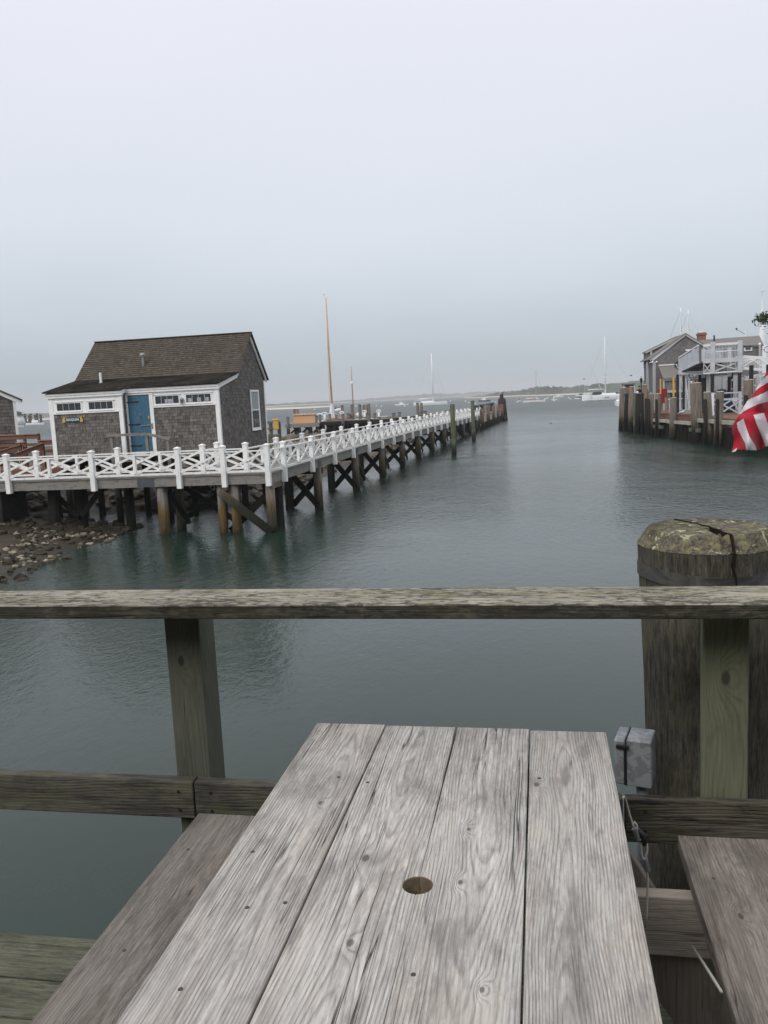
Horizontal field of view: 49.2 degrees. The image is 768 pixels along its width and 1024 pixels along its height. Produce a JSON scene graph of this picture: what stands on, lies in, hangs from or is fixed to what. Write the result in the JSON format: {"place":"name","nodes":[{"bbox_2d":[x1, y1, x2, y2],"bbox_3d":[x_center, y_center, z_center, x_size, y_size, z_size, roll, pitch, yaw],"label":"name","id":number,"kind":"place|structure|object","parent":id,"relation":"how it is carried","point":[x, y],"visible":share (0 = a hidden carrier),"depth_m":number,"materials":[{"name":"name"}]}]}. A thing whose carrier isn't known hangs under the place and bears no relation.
{"place":"outdoors","nodes":[
{"label":"outdoors","id":0,"kind":"place"},
{"bbox_2d":[24,413,49,417],"bbox_3d":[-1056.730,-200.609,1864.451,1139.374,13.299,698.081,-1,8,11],"label":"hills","id":1,"kind":"structure","parent":0,"point":[45,415],"depth_m":1551.93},
{"bbox_2d":[27,406,329,420],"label":"sandbar","id":2,"kind":"structure","parent":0,"point":[270,408],"depth_m":769.96,"materials":[{"name":"beige sand"}]},
{"bbox_2d":[0,434,408,588],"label":"shore","id":3,"kind":"structure","parent":0,"point":[6,540],"depth_m":31.24,"materials":[{"name":"grey stone"}]},
{"bbox_2d":[0,390,22,477],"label":"shingled cabin","id":4,"kind":"object","parent":3,"relation":"on","point":[8,419],"visible":0.59,"depth_m":38.32,"materials":[{"name":"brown wood"}]},
{"bbox_2d":[0,433,89,517],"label":"ramp","id":5,"kind":"structure","parent":3,"relation":"on","point":[39,446],"depth_m":36.53,"materials":[{"name":"wood"}]},
{"bbox_2d":[0,523,118,578],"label":"pale stones","id":6,"kind":"object","parent":3,"relation":"on","point":[12,551],"visible":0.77,"depth_m":28.94,"materials":[{"name":"grey stone"}]},
{"bbox_2d":[0,511,143,583],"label":"dark weedy stones","id":7,"kind":"object","parent":3,"relation":"on","point":[56,526],"visible":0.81,"depth_m":29.84,"materials":[{"name":"stone"}]},
{"bbox_2d":[14,457,312,511],"bbox_3d":[-14.437,-1.586,45.228,19.559,1.846,13.372,-1,8,11],"label":"riprap","id":8,"kind":"object","parent":3,"relation":"on","point":[254,491],"visible":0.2,"depth_m":40.05,"materials":[{"name":"stone"}]},
{"bbox_2d":[267,421,281,444],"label":"landing rail","id":9,"kind":"object","parent":3,"relation":"on","point":[271,429],"visible":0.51,"depth_m":70.46,"materials":[{"name":"grey wood"}]},
{"bbox_2d":[272,419,278,429],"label":"yellow box","id":10,"kind":"object","parent":9,"relation":"hanging from","point":[275,424],"visible":1,"depth_m":69.95,"materials":[{"name":"plastic"}]},
{"bbox_2d":[0,392,767,972],"bbox_3d":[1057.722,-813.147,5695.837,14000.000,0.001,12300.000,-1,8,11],"label":"water","id":11,"kind":"structure","parent":0,"point":[564,492],"depth_m":16.57,"materials":[{"name":"grey liquid"}]},
{"bbox_2d":[17,411,25,424],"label":"lighthouse","id":12,"kind":"object","parent":11,"relation":"in","point":[20,419],"visible":0.57,"depth_m":489.29,"materials":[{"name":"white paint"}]},
{"bbox_2d":[23,413,42,422],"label":"lighthouse pier","id":13,"kind":"structure","parent":11,"relation":"in","point":[29,418],"depth_m":543.98,"materials":[{"name":"grey wood"}]},
{"bbox_2d":[26,420,43,424],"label":"moored skiff","id":14,"kind":"object","parent":11,"relation":"on","point":[33,422],"visible":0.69,"depth_m":437.16,"materials":[{"name":"white plastic"}]},
{"bbox_2d":[0,470,284,534],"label":"footbridge","id":15,"kind":"object","parent":11,"relation":"in","point":[14,505],"visible":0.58,"depth_m":30.83,"materials":[{"name":"brown wood"}]},
{"bbox_2d":[0,442,249,476],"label":"lattice fence","id":16,"kind":"object","parent":15,"relation":"on","point":[201,467],"visible":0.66,"depth_m":32.03,"materials":[{"name":"white paint"}]},
{"bbox_2d":[205,442,219,470],"bbox_3d":[-6.602,-1.924,32.237,0.232,1.505,1.296,-1,8,11],"label":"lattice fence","id":17,"kind":"object","parent":16,"relation":"attached to","point":[216,444],"visible":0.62,"depth_m":32.59,"materials":[{"name":"white paint"}]},
{"bbox_2d":[0,443,271,493],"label":"lattice fence","id":18,"kind":"object","parent":15,"relation":"on","point":[177,455],"visible":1,"depth_m":30.18,"materials":[{"name":"white paint"}]},
{"bbox_2d":[42,332,268,522],"bbox_3d":[-9.360,-3.339,36.196,7.360,8.480,6.534,-1,8,11],"label":"wooden cabin","id":19,"kind":"object","parent":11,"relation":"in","point":[191,392],"visible":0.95,"depth_m":33.84,"materials":[{"name":"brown wood"}]},
{"bbox_2d":[54,401,82,412],"bbox_3d":[-12.600,-4.196,33.491,1.220,0.420,0.047,-1,8,11],"label":"window","id":20,"kind":"structure","parent":19,"relation":"in","point":[75,406],"depth_m":33.50,"materials":[{"name":"white paint"}]},
{"bbox_2d":[62,416,82,422],"bbox_3d":[-12.451,-3.691,33.517,0.900,0.230,0.039,-1,8,11],"label":"name sign","id":21,"kind":"object","parent":19,"relation":"attached to","point":[78,419],"visible":1,"depth_m":33.50,"materials":[{"name":"green paint"}]},
{"bbox_2d":[87,399,114,410],"bbox_3d":[-11.239,-4.228,33.234,1.210,0.420,0.047,-1,8,11],"label":"window","id":22,"kind":"structure","parent":19,"relation":"in","point":[94,405],"depth_m":33.24,"materials":[{"name":"white paint"}]},
{"bbox_2d":[106,433,173,522],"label":"entry stairs","id":23,"kind":"structure","parent":19,"relation":"attached to","point":[112,436],"depth_m":32.55,"materials":[{"name":"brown wood"}]},
{"bbox_2d":[127,395,152,451],"bbox_3d":[-9.699,-3.528,33.404,1.040,2.230,0.120,-1,8,11],"label":"door","id":24,"kind":"structure","parent":19,"relation":"in","point":[138,405],"depth_m":33.40,"materials":[{"name":"blue paint"}]},
{"bbox_2d":[153,393,180,405],"bbox_3d":[-8.567,-4.429,33.068,1.170,0.435,0.047,-1,8,11],"label":"window","id":25,"kind":"structure","parent":19,"relation":"in","point":[162,399],"depth_m":33.08,"materials":[{"name":"white paint"}]},
{"bbox_2d":[183,392,212,403],"bbox_3d":[-7.276,-4.460,32.824,1.200,0.435,0.047,-1,8,11],"label":"window","id":26,"kind":"structure","parent":19,"relation":"in","point":[200,397],"depth_m":32.83,"materials":[{"name":"white paint"}]},
{"bbox_2d":[250,390,261,430],"bbox_3d":[-5.649,-4.485,36.870,0.070,1.770,1.160,-1,8,11],"label":"gable window","id":27,"kind":"structure","parent":19,"relation":"in","point":[254,394],"depth_m":36.87,"materials":[{"name":"white paint"}]},
{"bbox_2d":[29,431,413,471],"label":"riprap bank","id":28,"kind":"structure","parent":11,"relation":"in","point":[306,434],"depth_m":74.13,"materials":[{"name":"stone"}]},
{"bbox_2d":[286,417,289,434],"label":"dock piling","id":29,"kind":"object","parent":11,"relation":"in","point":[288,425],"visible":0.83,"depth_m":123.30,"materials":[{"name":"grey wood"}]},
{"bbox_2d":[315,416,318,432],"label":"dock piling","id":30,"kind":"object","parent":11,"relation":"in","point":[316,421],"visible":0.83,"depth_m":123.37,"materials":[{"name":"grey wood"}]},
{"bbox_2d":[341,414,344,431],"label":"dock piling","id":31,"kind":"object","parent":11,"relation":"in","point":[342,420],"visible":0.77,"depth_m":122.00,"materials":[{"name":"wood"}]},
{"bbox_2d":[301,298,386,431],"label":"wooden yawl","id":32,"kind":"object","parent":11,"relation":"on","point":[332,411],"visible":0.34,"depth_m":132.69,"materials":[{"name":"brown wood"}]},
{"bbox_2d":[350,405,353,417],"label":"dock piling","id":33,"kind":"object","parent":11,"relation":"in","point":[352,410],"visible":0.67,"depth_m":127.97,"materials":[{"name":"wood"}]},
{"bbox_2d":[233,416,478,508],"bbox_3d":[3.121,-5.114,68.290,2.105,3.640,79.323,-1,8,12],"label":"long footbridge","id":34,"kind":"object","parent":11,"relation":"in","point":[356,467],"visible":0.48,"depth_m":43.17,"materials":[{"name":"brown wood"}]},
{"bbox_2d":[248,408,468,467],"bbox_3d":[2.627,-7.207,69.271,0.631,1.799,78.211,-1,8,12],"label":"lattice fence","id":35,"kind":"object","parent":34,"relation":"on","point":[275,443],"visible":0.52,"depth_m":41.80,"materials":[{"name":"white paint"}]},
{"bbox_2d":[270,408,479,481],"bbox_3d":[3.939,-7.122,68.167,0.656,1.799,79.869,-1,8,12],"label":"lattice fence","id":36,"kind":"object","parent":34,"relation":"on","point":[284,462],"visible":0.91,"depth_m":41.62,"materials":[{"name":"white paint"}]},
{"bbox_2d":[358,404,361,418],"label":"dock piling","id":37,"kind":"object","parent":11,"relation":"in","point":[359,410],"visible":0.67,"depth_m":127.72,"materials":[{"name":"wood"}]},
{"bbox_2d":[285,414,479,433],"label":"harbour dock","id":38,"kind":"object","parent":11,"relation":"on","point":[333,425],"visible":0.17,"depth_m":123.02,"materials":[{"name":"grey wood"}]},
{"bbox_2d":[292,413,317,423],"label":"storage crate","id":39,"kind":"object","parent":38,"relation":"on","point":[298,418],"visible":0.98,"depth_m":123.72,"materials":[{"name":"orange paint"}]},
{"bbox_2d":[416,403,418,419],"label":"dock piling","id":40,"kind":"object","parent":11,"relation":"in","point":[417,408],"visible":0.34,"depth_m":118.08,"materials":[{"name":"grey wood"}]},
{"bbox_2d":[420,402,422,418],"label":"dock piling","id":41,"kind":"object","parent":11,"relation":"in","point":[421,407],"visible":0.34,"depth_m":117.97,"materials":[{"name":"wood"}]},
{"bbox_2d":[413,353,446,405],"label":"white sloop","id":42,"kind":"object","parent":11,"relation":"on","point":[427,403],"visible":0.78,"depth_m":456.74,"materials":[{"name":"plastic"}]},
{"bbox_2d":[450,404,456,454],"bbox_3d":[5.371,-5.627,64.756,0.390,5.380,0.400,-1,8,11],"label":"channel pile","id":43,"kind":"object","parent":11,"relation":"in","point":[453,430],"visible":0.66,"depth_m":64.52,"materials":[{"name":"grey wood"}]},
{"bbox_2d":[471,401,475,440],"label":"channel pile","id":44,"kind":"object","parent":11,"relation":"in","point":[473,421],"visible":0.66,"depth_m":82.49,"materials":[{"name":"wood"}]},
{"bbox_2d":[475,403,503,429],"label":"breakwater fence","id":45,"kind":"object","parent":11,"relation":"in","point":[491,417],"visible":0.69,"depth_m":119.47,"materials":[{"name":"brown wood"}]},
{"bbox_2d":[498,393,507,420],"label":"dolphin piles","id":46,"kind":"object","parent":11,"relation":"in","point":[502,400],"visible":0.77,"depth_m":138.93,"materials":[{"name":"brown wood"}]},
{"bbox_2d":[523,372,544,402],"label":"classic daysailer","id":47,"kind":"object","parent":11,"relation":"on","point":[533,400],"visible":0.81,"depth_m":367.54,"materials":[{"name":"white wood"}]},
{"bbox_2d":[582,337,636,400],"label":"modern yacht","id":48,"kind":"object","parent":11,"relation":"on","point":[593,396],"visible":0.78,"depth_m":330.36,"materials":[{"name":"white plastic"}]},
{"bbox_2d":[618,389,621,430],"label":"wharf piling","id":49,"kind":"object","parent":11,"relation":"in","point":[620,425],"visible":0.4,"depth_m":88.51,"materials":[{"name":"wood"}]},
{"bbox_2d":[621,387,626,430],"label":"wharf piling","id":50,"kind":"object","parent":11,"relation":"in","point":[623,390],"visible":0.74,"depth_m":87.39,"materials":[{"name":"brown wood"}]},
{"bbox_2d":[623,394,627,431],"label":"wharf piling","id":51,"kind":"object","parent":11,"relation":"in","point":[625,425],"visible":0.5,"depth_m":86.34,"materials":[{"name":"brown wood"}]},
{"bbox_2d":[627,386,633,431],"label":"wharf piling","id":52,"kind":"object","parent":11,"relation":"in","point":[630,410],"visible":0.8,"depth_m":84.16,"materials":[{"name":"brown wood"}]},
{"bbox_2d":[633,395,635,432],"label":"wharf piling","id":53,"kind":"object","parent":11,"relation":"in","point":[634,396],"visible":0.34,"depth_m":82.93,"materials":[{"name":"brown wood"}]},
{"bbox_2d":[634,394,640,432],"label":"wharf piling","id":54,"kind":"object","parent":11,"relation":"in","point":[637,412],"visible":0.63,"depth_m":81.71,"materials":[{"name":"brown wood"}]},
{"bbox_2d":[641,393,643,433],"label":"wharf piling","id":55,"kind":"object","parent":11,"relation":"in","point":[642,422],"visible":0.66,"depth_m":79.49,"materials":[{"name":"wood"}]},
{"bbox_2d":[642,384,647,433],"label":"wharf piling","id":56,"kind":"object","parent":11,"relation":"in","point":[644,391],"visible":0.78,"depth_m":79.34,"materials":[{"name":"brown wood"}]},
{"bbox_2d":[645,398,647,434],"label":"wharf piling","id":57,"kind":"object","parent":11,"relation":"in","point":[646,416],"visible":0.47,"depth_m":78.81,"materials":[{"name":"brown wood"}]},
{"bbox_2d":[648,399,649,435],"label":"wharf piling","id":58,"kind":"object","parent":11,"relation":"in","point":[648,417],"visible":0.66,"depth_m":77.11,"materials":[{"name":"brown wood"}]},
{"bbox_2d":[648,393,653,434],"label":"wharf piling","id":59,"kind":"object","parent":11,"relation":"in","point":[651,396],"visible":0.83,"depth_m":77.31,"materials":[{"name":"brown wood"}]},
{"bbox_2d":[655,399,657,436],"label":"wharf piling","id":60,"kind":"object","parent":11,"relation":"in","point":[656,417],"visible":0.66,"depth_m":74.84,"materials":[{"name":"brown wood"}]},
{"bbox_2d":[655,393,660,436],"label":"wharf piling","id":61,"kind":"object","parent":11,"relation":"in","point":[658,396],"visible":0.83,"depth_m":74.89,"materials":[{"name":"brown wood"}]},
{"bbox_2d":[669,397,676,438],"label":"wharf piling","id":62,"kind":"object","parent":11,"relation":"in","point":[673,417],"visible":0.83,"depth_m":70.62,"materials":[{"name":"wood"}]},
{"bbox_2d":[670,307,692,336],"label":"berthed yacht","id":63,"kind":"object","parent":11,"relation":"on","point":[680,323],"visible":0.13,"depth_m":140.28,"materials":[{"name":"silver metal"}]},
{"bbox_2d":[676,310,696,342],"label":"berthed yacht","id":64,"kind":"object","parent":11,"relation":"on","point":[688,323],"visible":0.09,"depth_m":142.16,"materials":[{"name":"silver metal"}]},
{"bbox_2d":[690,382,702,442],"bbox_3d":[24.351,-6.976,65.164,1.055,6.136,0.855,-3,8,-4],"label":"wharf piling","id":65,"kind":"object","parent":11,"relation":"in","point":[696,399],"visible":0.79,"depth_m":64.71,"materials":[{"name":"wood"}]},
{"bbox_2d":[654,407,742,427],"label":"wharf","id":66,"kind":"structure","parent":11,"relation":"in","point":[733,416],"depth_m":68.03,"materials":[{"name":"brown wood"}]},
{"bbox_2d":[621,383,635,392],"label":"ticket booth","id":67,"kind":"object","parent":66,"relation":"on","point":[628,385],"visible":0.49,"depth_m":88.19,"materials":[{"name":"wood"}]},
{"bbox_2d":[657,389,666,402],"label":"red board","id":68,"kind":"object","parent":66,"relation":"on","point":[663,393],"visible":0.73,"depth_m":81.58,"materials":[{"name":"paint"}]},
{"bbox_2d":[672,377,674,396],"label":"yellow post","id":69,"kind":"object","parent":66,"relation":"on","point":[673,383],"visible":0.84,"depth_m":77.50,"materials":[{"name":"paint"}]},
{"bbox_2d":[676,374,678,412],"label":"black post","id":70,"kind":"object","parent":66,"relation":"on","point":[677,386],"visible":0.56,"depth_m":74.61,"materials":[{"name":"metal"}]},
{"bbox_2d":[682,375,684,409],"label":"black post","id":71,"kind":"object","parent":66,"relation":"on","point":[683,392],"visible":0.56,"depth_m":73.66,"materials":[{"name":"metal"}]},
{"bbox_2d":[698,375,701,389],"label":"black post","id":72,"kind":"object","parent":66,"relation":"on","point":[699,378],"depth_m":72.25,"materials":[{"name":"metal"}]},
{"bbox_2d":[640,413,767,452],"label":"wharf bulkhead","id":73,"kind":"object","parent":66,"relation":"attached to","point":[683,430],"visible":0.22,"depth_m":67.47,"materials":[{"name":"black wood"}]},
{"bbox_2d":[665,397,666,412],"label":"timber post","id":74,"kind":"object","parent":73,"relation":"on","point":[665,404],"visible":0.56,"depth_m":76.86,"materials":[{"name":"wood"}]},
{"bbox_2d":[678,340,767,413],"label":"balcony","id":75,"kind":"object","parent":66,"relation":"on","point":[689,363],"visible":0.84,"depth_m":68.83,"materials":[{"name":"white wood"}]},
{"bbox_2d":[714,389,735,412],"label":"blue tarpaulin","id":76,"kind":"object","parent":66,"relation":"on","point":[727,404],"visible":0.36,"depth_m":71.18,"materials":[{"name":"blue plastic"}]},
{"bbox_2d":[711,391,741,414],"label":"crossed fence","id":77,"kind":"object","parent":66,"relation":"on","point":[739,402],"visible":0.66,"depth_m":66.70,"materials":[{"name":"white wood"}]},
{"bbox_2d":[731,373,732,396],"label":"black post","id":78,"kind":"object","parent":66,"relation":"on","point":[732,384],"visible":0.24,"depth_m":72.30,"materials":[{"name":"metal"}]},
{"bbox_2d":[749,365,753,381],"bbox_3d":[28.575,-9.506,65.232,0.269,3.786,0.300,-1,8,11],"label":"black post","id":79,"kind":"object","parent":66,"relation":"on","point":[751,371],"visible":0.46,"depth_m":64.92,"materials":[{"name":"wood"}]},
{"bbox_2d":[758,343,767,382],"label":"weather post","id":80,"kind":"object","parent":66,"relation":"on","point":[759,354],"visible":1,"depth_m":88.61,"materials":[{"name":"grey paint"}]},
{"bbox_2d":[637,518,767,889],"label":"mooring pile","id":81,"kind":"object","parent":11,"relation":"in","point":[704,552],"visible":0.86,"depth_m":2.44,"materials":[{"name":"wood"}]},
{"bbox_2d":[614,726,655,873],"bbox_3d":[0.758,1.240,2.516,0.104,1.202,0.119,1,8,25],"label":"outlet box","id":82,"kind":"object","parent":81,"relation":"attached to","point":[635,757],"visible":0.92,"depth_m":2.41,"materials":[{"name":"metal"}]},
{"bbox_2d":[621,795,649,927],"bbox_3d":[0.570,0.789,1.905,0.076,0.323,0.035,-4,8,-10],"label":"safety cable","id":83,"kind":"object","parent":82,"relation":"hanging from","point":[639,834],"visible":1,"depth_m":1.91,"materials":[{"name":"plastic"}]},
{"bbox_2d":[703,399,706,444],"bbox_3d":[23.855,-5.934,62.254,0.259,4.865,0.259,-1,8,11],"label":"wharf piling","id":84,"kind":"object","parent":11,"relation":"in","point":[705,422],"visible":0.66,"depth_m":62.09,"materials":[{"name":"brown wood"}]},
{"bbox_2d":[703,392,712,443],"bbox_3d":[24.287,-6.259,62.584,0.848,5.409,0.584,1,8,26],"label":"wharf piling","id":85,"kind":"object","parent":11,"relation":"in","point":[707,395],"visible":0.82,"depth_m":62.25,"materials":[{"name":"brown wood"}]},
{"bbox_2d":[715,399,718,446],"bbox_3d":[23.774,-5.605,59.816,0.259,4.870,0.271,-1,8,11],"label":"wharf piling","id":86,"kind":"object","parent":11,"relation":"in","point":[717,423],"visible":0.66,"depth_m":59.63,"materials":[{"name":"brown wood"}]},
{"bbox_2d":[713,391,723,446],"bbox_3d":[23.942,-5.910,60.029,0.808,5.424,0.605,-3,8,-4],"label":"wharf piling","id":87,"kind":"object","parent":11,"relation":"in","point":[719,395],"visible":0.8,"depth_m":59.58,"materials":[{"name":"wood"}]},
{"bbox_2d":[719,414,722,446],"bbox_3d":[23.991,-5.104,60.028,0.553,3.815,0.432,-1,8,11],"label":"wharf piling","id":88,"kind":"object","parent":11,"relation":"in","point":[720,431],"visible":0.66,"depth_m":59.76,"materials":[{"name":"brown wood"}]},
{"bbox_2d":[743,395,747,450],"bbox_3d":[23.560,-5.027,54.609,0.281,5.136,0.326,-1,8,11],"label":"wharf piling","id":89,"kind":"object","parent":11,"relation":"in","point":[745,398],"visible":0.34,"depth_m":54.23,"materials":[{"name":"brown wood"}]},
{"bbox_2d":[741,379,752,450],"bbox_3d":[23.788,-5.589,54.931,0.605,6.150,0.731,-8,9,-34],"label":"wharf piling","id":90,"kind":"object","parent":11,"relation":"in","point":[748,387],"visible":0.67,"depth_m":54.34,"materials":[{"name":"brown wood"}]},
{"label":"deck frame","id":91,"kind":"structure","parent":11,"relation":"in","visible":0},
{"bbox_2d":[0,932,673,1023],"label":"deck","id":92,"kind":"structure","parent":91,"relation":"on","point":[35,970],"depth_m":2.42,"materials":[{"name":"grey wood"}]},
{"bbox_2d":[0,586,767,980],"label":"deck railing","id":93,"kind":"object","parent":92,"relation":"attached to","point":[720,806],"visible":0.77,"depth_m":2.20,"materials":[{"name":"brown wood"}]},
{"bbox_2d":[29,723,767,1023],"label":"picnic table","id":94,"kind":"object","parent":92,"relation":"on","point":[361,874],"visible":1,"depth_m":1.53,"materials":[{"name":"grey wood"}]},
{"bbox_2d":[691,945,722,992],"bbox_3d":[0.635,0.898,1.655,0.007,0.127,0.302,-1,8,11],"label":"brace cable","id":95,"kind":"object","parent":94,"relation":"attached to","point":[708,971],"visible":1,"depth_m":1.62,"materials":[{"name":"metal"}]},
{"bbox_2d":[0,0,767,413],"label":"sky","id":96,"kind":"structure","parent":0,"point":[499,191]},
{"bbox_2d":[266,391,503,406],"bbox_3d":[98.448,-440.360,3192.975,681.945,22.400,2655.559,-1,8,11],"label":"shore","id":97,"kind":"structure","parent":0,"point":[438,395],"depth_m":3353.99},
{"bbox_2d":[465,376,763,397],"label":"spit","id":98,"kind":"structure","parent":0,"point":[574,390],"depth_m":889.61,"materials":[{"name":"green plant"}]},
{"bbox_2d":[640,333,721,410],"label":"gabled house","id":99,"kind":"structure","parent":0,"point":[662,368],"depth_m":87.56,"materials":[{"name":"grey wood"}]},
{"bbox_2d":[646,360,648,391],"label":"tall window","id":100,"kind":"structure","parent":99,"relation":"in","point":[647,362],"depth_m":91.95,"materials":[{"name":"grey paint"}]},
{"bbox_2d":[709,371,744,410],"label":"utility shed","id":101,"kind":"structure","parent":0,"point":[720,379],"depth_m":74.41,"materials":[{"name":"grey paint"}]},
{"bbox_2d":[696,331,763,404],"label":"long house","id":102,"kind":"structure","parent":0,"point":[750,346],"depth_m":89.69,"materials":[{"name":"grey wood"}]},
{"bbox_2d":[743,346,751,350],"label":"window","id":103,"kind":"structure","parent":102,"relation":"in","point":[747,348],"depth_m":89.03,"materials":[{"name":"white paint"}]},
{"bbox_2d":[732,371,767,451],"bbox_3d":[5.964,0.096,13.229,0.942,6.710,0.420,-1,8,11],"label":"national flag","id":104,"kind":"object","parent":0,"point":[750,428],"visible":1,"depth_m":13.02,"materials":[{"name":"red fabric"}]},
{"bbox_2d":[752,311,767,356],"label":"leafy tree","id":105,"kind":"object","parent":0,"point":[762,318],"visible":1,"depth_m":55.91,"materials":[{"name":"green plant"}]},
{"label":"town ground","id":106,"kind":"structure","parent":0,"visible":0},
{"bbox_2d":[759,291,765,374],"bbox_3d":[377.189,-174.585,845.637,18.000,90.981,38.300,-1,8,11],"label":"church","id":107,"kind":"structure","parent":106,"relation":"on","point":[762,334],"depth_m":827.94,"materials":[{"name":"wood"}]}
]}

